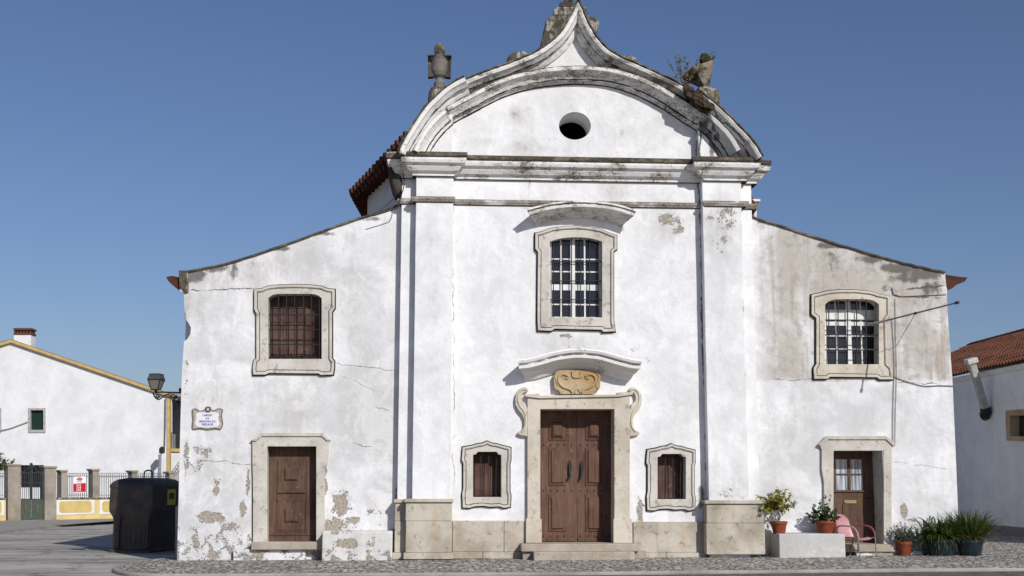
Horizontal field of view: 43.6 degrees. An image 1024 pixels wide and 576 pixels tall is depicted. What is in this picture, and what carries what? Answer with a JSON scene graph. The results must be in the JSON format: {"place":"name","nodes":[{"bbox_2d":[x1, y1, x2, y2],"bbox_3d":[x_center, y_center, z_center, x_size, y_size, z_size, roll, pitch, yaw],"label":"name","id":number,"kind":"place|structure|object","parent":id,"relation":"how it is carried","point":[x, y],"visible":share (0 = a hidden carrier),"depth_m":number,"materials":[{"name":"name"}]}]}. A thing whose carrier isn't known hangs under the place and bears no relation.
{"place":"outdoors","nodes":[
{"label":"outdoors","id":0,"kind":"place"},
{"bbox_2d":[0,452,15,470],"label":"garden tree","id":1,"kind":"object","parent":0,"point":[3,461],"visible":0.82,"depth_m":55.28,"materials":[{"name":"green plant"}]},
{"bbox_2d":[0,519,112,533],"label":"street pavement","id":2,"kind":"structure","parent":0,"point":[7,526],"depth_m":49.87,"materials":[{"name":"grey concrete"}]},
{"bbox_2d":[0,464,175,520],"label":"garden wall","id":3,"kind":"structure","parent":2,"relation":"on","point":[92,505],"depth_m":55.49,"materials":[{"name":"stone"}]},
{"bbox_2d":[21,463,42,519],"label":"iron gate","id":4,"kind":"structure","parent":3,"relation":"attached to","point":[31,508],"depth_m":54.73,"materials":[{"name":"metal"}]},
{"bbox_2d":[73,476,85,492],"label":"sale sign","id":5,"kind":"object","parent":3,"relation":"attached to","point":[79,484],"visible":1,"depth_m":56.04,"materials":[{"name":"red plastic"}]},
{"bbox_2d":[0,523,175,575],"bbox_3d":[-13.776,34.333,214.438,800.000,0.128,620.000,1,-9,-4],"label":"road","id":6,"kind":"structure","parent":0,"point":[83,550],"depth_m":30.30,"materials":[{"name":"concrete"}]},
{"bbox_2d":[0,328,180,498],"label":"gabled house","id":7,"kind":"structure","parent":6,"relation":"on","point":[64,413],"depth_m":62.18,"materials":[{"name":"paint"}]},
{"bbox_2d":[21,465,43,486],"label":"window","id":8,"kind":"structure","parent":7,"relation":"in","point":[23,467],"depth_m":61.80,"materials":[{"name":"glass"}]},
{"bbox_2d":[28,408,45,432],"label":"window","id":9,"kind":"structure","parent":7,"relation":"in","point":[36,416],"depth_m":62.08,"materials":[{"name":"green wood"}]},
{"bbox_2d":[158,447,164,477],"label":"meter post","id":10,"kind":"object","parent":7,"relation":"attached to","point":[161,449],"visible":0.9,"depth_m":61.04,"materials":[{"name":"metal"}]},
{"bbox_2d":[109,470,178,552],"bbox_3d":[-9.021,5.474,31.525,1.200,1.979,1.610,-2,-9,11],"label":"recycling container","id":11,"kind":"object","parent":6,"relation":"on","point":[142,511],"visible":0.97,"depth_m":30.84,"materials":[{"name":"plastic"}]},
{"bbox_2d":[553,571,1023,575],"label":"gutter","id":12,"kind":"object","parent":6,"relation":"on","point":[994,573],"depth_m":22.57,"materials":[{"name":"stone"}]},
{"bbox_2d":[175,506,177,554],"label":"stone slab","id":13,"kind":"structure","parent":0,"point":[176,517],"depth_m":29.98,"materials":[{"name":"grey stone"}]},
{"bbox_2d":[0,0,1023,391],"label":"sky","id":14,"kind":"structure","parent":0,"point":[143,142],"materials":[{"name":"blue"}]},
{"bbox_2d":[120,537,1023,572],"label":"pavement","id":15,"kind":"structure","parent":0,"point":[1002,553],"depth_m":24.85,"materials":[{"name":"grey stone"}]},
{"bbox_2d":[322,530,392,560],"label":"mounting block","id":16,"kind":"structure","parent":15,"relation":"on","point":[339,545],"depth_m":26.45,"materials":[{"name":"paint"}]},
{"bbox_2d":[166,0,967,559],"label":"church","id":17,"kind":"structure","parent":15,"relation":"on","point":[572,296],"depth_m":27.72,"materials":[{"name":"paint"}]},
{"bbox_2d":[147,373,180,406],"bbox_3d":[-7.427,2.219,27.477,0.755,0.774,0.298,-1,-9,6],"label":"wall lantern","id":18,"kind":"object","parent":17,"relation":"attached to","point":[156,381],"depth_m":27.47,"materials":[{"name":"metal"}]},
{"bbox_2d":[192,406,222,429],"bbox_3d":[-6.452,2.757,27.122,0.658,0.496,0.058,1,-9,-4],"label":"street plaque","id":19,"kind":"object","parent":17,"relation":"attached to","point":[207,418],"visible":1,"depth_m":27.10,"materials":[{"name":"ceramic"}]},
{"bbox_2d":[251,433,329,541],"bbox_3d":[-4.698,4.247,27.125,1.674,2.325,0.405,1,-9,-4],"label":"door","id":20,"kind":"structure","parent":17,"relation":"in","point":[288,469],"depth_m":27.14,"materials":[{"name":"brown wood"}]},
{"bbox_2d":[252,284,335,375],"bbox_3d":[-4.692,0.922,27.675,1.793,1.999,0.441,1,-9,-4],"label":"window","id":21,"kind":"structure","parent":17,"relation":"in","point":[294,322],"depth_m":27.58,"materials":[{"name":"beige stone"}]},
{"bbox_2d":[373,173,404,215],"bbox_3d":[-2.660,-2.184,27.794,0.684,1.295,0.023,1,-9,-4],"label":"cable","id":22,"kind":"object","parent":17,"relation":"attached to","point":[399,200],"visible":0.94,"depth_m":27.75,"materials":[{"name":"metal"}]},
{"bbox_2d":[460,440,511,508],"bbox_3d":[-0.560,3.973,27.259,1.086,1.442,0.446,1,-9,-4],"label":"window","id":23,"kind":"structure","parent":17,"relation":"in","point":[486,465],"depth_m":27.13,"materials":[{"name":"beige stone"}]},
{"bbox_2d":[515,387,632,542],"bbox_3d":[1.307,3.800,27.439,2.522,3.292,0.680,1,-9,-4],"label":"door","id":24,"kind":"structure","parent":17,"relation":"in","point":[550,423],"depth_m":27.39,"materials":[{"name":"beige stone"}]},
{"bbox_2d":[534,225,616,332],"bbox_3d":[1.388,-0.183,27.958,1.836,2.374,0.346,1,-9,-4],"label":"window","id":25,"kind":"structure","parent":17,"relation":"in","point":[575,264],"depth_m":27.93,"materials":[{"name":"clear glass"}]},
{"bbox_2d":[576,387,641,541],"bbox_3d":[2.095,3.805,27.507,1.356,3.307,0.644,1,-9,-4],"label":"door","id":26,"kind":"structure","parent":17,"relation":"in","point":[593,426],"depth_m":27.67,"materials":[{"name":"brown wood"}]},
{"bbox_2d":[645,443,695,511],"bbox_3d":[3.379,4.065,27.498,1.109,1.453,0.446,1,-9,-4],"label":"window","id":27,"kind":"structure","parent":17,"relation":"in","point":[670,468],"depth_m":27.37,"materials":[{"name":"beige stone"}]},
{"bbox_2d":[667,51,704,84],"bbox_3d":[3.994,-4.881,29.071,0.830,0.982,0.653,1,-9,-4],"label":"roof weed","id":28,"kind":"object","parent":17,"relation":"on","point":[680,70],"visible":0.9,"depth_m":29.02,"materials":[{"name":"green plant"}]},
{"bbox_2d":[709,50,716,60],"bbox_3d":[4.609,-5.346,29.686,0.304,0.339,0.176,-2,-9,14],"label":"roof weed","id":29,"kind":"object","parent":17,"relation":"on","point":[713,58],"visible":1,"depth_m":29.67,"materials":[{"name":"green plant"}]},
{"bbox_2d":[810,289,892,380],"bbox_3d":[7.485,1.052,28.437,1.829,2.030,0.441,1,-9,-4],"label":"window","id":30,"kind":"structure","parent":17,"relation":"in","point":[845,346],"depth_m":28.36,"materials":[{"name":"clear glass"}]},
{"bbox_2d":[817,436,895,543],"bbox_3d":[7.489,4.449,27.993,1.735,2.395,0.635,1,-9,-4],"label":"door","id":31,"kind":"structure","parent":17,"relation":"in","point":[856,471],"depth_m":28.11,"materials":[{"name":"beige stone"}]},
{"bbox_2d":[891,320,894,440],"bbox_3d":[8.379,2.079,28.174,0.129,2.772,0.013,1,-9,-4],"label":"cable","id":32,"kind":"object","parent":17,"relation":"attached to","point":[893,384],"visible":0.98,"depth_m":28.20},
{"bbox_2d":[895,319,896,423],"bbox_3d":[8.441,1.843,28.214,0.156,3.251,0.011,1,-9,-4],"label":"cable","id":33,"kind":"object","parent":17,"relation":"attached to","point":[896,372],"visible":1,"depth_m":28.21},
{"bbox_2d":[868,301,959,345],"bbox_3d":[8.714,0.791,27.334,0.512,0.672,2.701,4,-10,-25],"label":"flagpole","id":34,"kind":"object","parent":17,"relation":"attached to","point":[914,313],"visible":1,"depth_m":27.39,"materials":[{"name":"metal"}]},
{"bbox_2d":[893,376,948,386],"bbox_3d":[8.640,1.927,28.213,2.266,0.483,0.017,1,-9,-4],"label":"cable","id":35,"kind":"object","parent":17,"relation":"attached to","point":[920,385],"visible":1,"depth_m":28.20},
{"bbox_2d":[112,557,1023,575],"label":"kerb","id":36,"kind":"structure","parent":15,"relation":"on","point":[116,569],"depth_m":22.72,"materials":[{"name":"stone"}]},
{"bbox_2d":[770,533,844,557],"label":"planter block","id":37,"kind":"structure","parent":15,"relation":"on","point":[796,545],"depth_m":26.77,"materials":[{"name":"paint"}]},
{"bbox_2d":[756,487,796,532],"bbox_3d":[5.592,4.714,27.208,0.932,0.978,0.895,5,-10,-30],"label":"lemon tree","id":38,"kind":"object","parent":37,"relation":"on","point":[779,505],"visible":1,"depth_m":27.06,"materials":[{"name":"green plant"}]},
{"bbox_2d":[805,494,840,532],"bbox_3d":[6.631,4.805,27.265,0.845,0.818,0.550,-7,-11,41],"label":"geranium","id":39,"kind":"object","parent":37,"relation":"on","point":[824,523],"visible":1,"depth_m":27.16,"materials":[{"name":"plant"}]},
{"bbox_2d":[836,514,876,557],"bbox_3d":[7.210,5.229,27.013,0.637,0.875,0.722,7,-11,-39],"label":"garden chair","id":40,"kind":"object","parent":15,"relation":"on","point":[843,526],"visible":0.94,"depth_m":27.22,"materials":[{"name":"pink metal"}]},
{"bbox_2d":[888,522,921,555],"bbox_3d":[8.412,5.353,27.384,0.694,0.733,0.645,1,-9,-4],"label":"grey bush","id":41,"kind":"object","parent":15,"relation":"on","point":[904,544],"visible":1,"depth_m":27.26,"materials":[{"name":"green plant"}]},
{"bbox_2d":[909,512,972,555],"bbox_3d":[9.139,5.232,27.337,1.552,0.960,1.570,1,-9,-4],"label":"strap leaf plant","id":42,"kind":"object","parent":15,"relation":"on","point":[939,540],"visible":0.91,"depth_m":27.08,"materials":[{"name":"green plant"}]},
{"bbox_2d":[933,508,1006,555],"bbox_3d":[9.769,5.140,27.299,1.726,1.112,1.727,-4,-10,25],"label":"grassy plant","id":43,"kind":"object","parent":15,"relation":"on","point":[976,530],"visible":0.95,"depth_m":27.07,"materials":[{"name":"green plant"}]},
{"bbox_2d":[986,533,1023,539],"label":"side pavement","id":44,"kind":"structure","parent":0,"point":[1008,536],"depth_m":36.44,"materials":[{"name":"grey stone"}]},
{"bbox_2d":[951,328,1023,535],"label":"side house","id":45,"kind":"structure","parent":44,"relation":"on","point":[990,463],"depth_m":38.95,"materials":[{"name":"paint"}]},
{"bbox_2d":[963,357,990,420],"bbox_3d":[14.218,3.059,38.951,1.208,1.912,0.522,8,-12,-43],"label":"flue pipe","id":46,"kind":"object","parent":45,"relation":"attached to","point":[985,408],"visible":1,"depth_m":38.75,"materials":[{"name":"metal"}]},
{"bbox_2d":[1005,409,1023,440],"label":"window","id":47,"kind":"structure","parent":45,"relation":"in","point":[1014,418],"depth_m":37.50,"materials":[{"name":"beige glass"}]}
]}

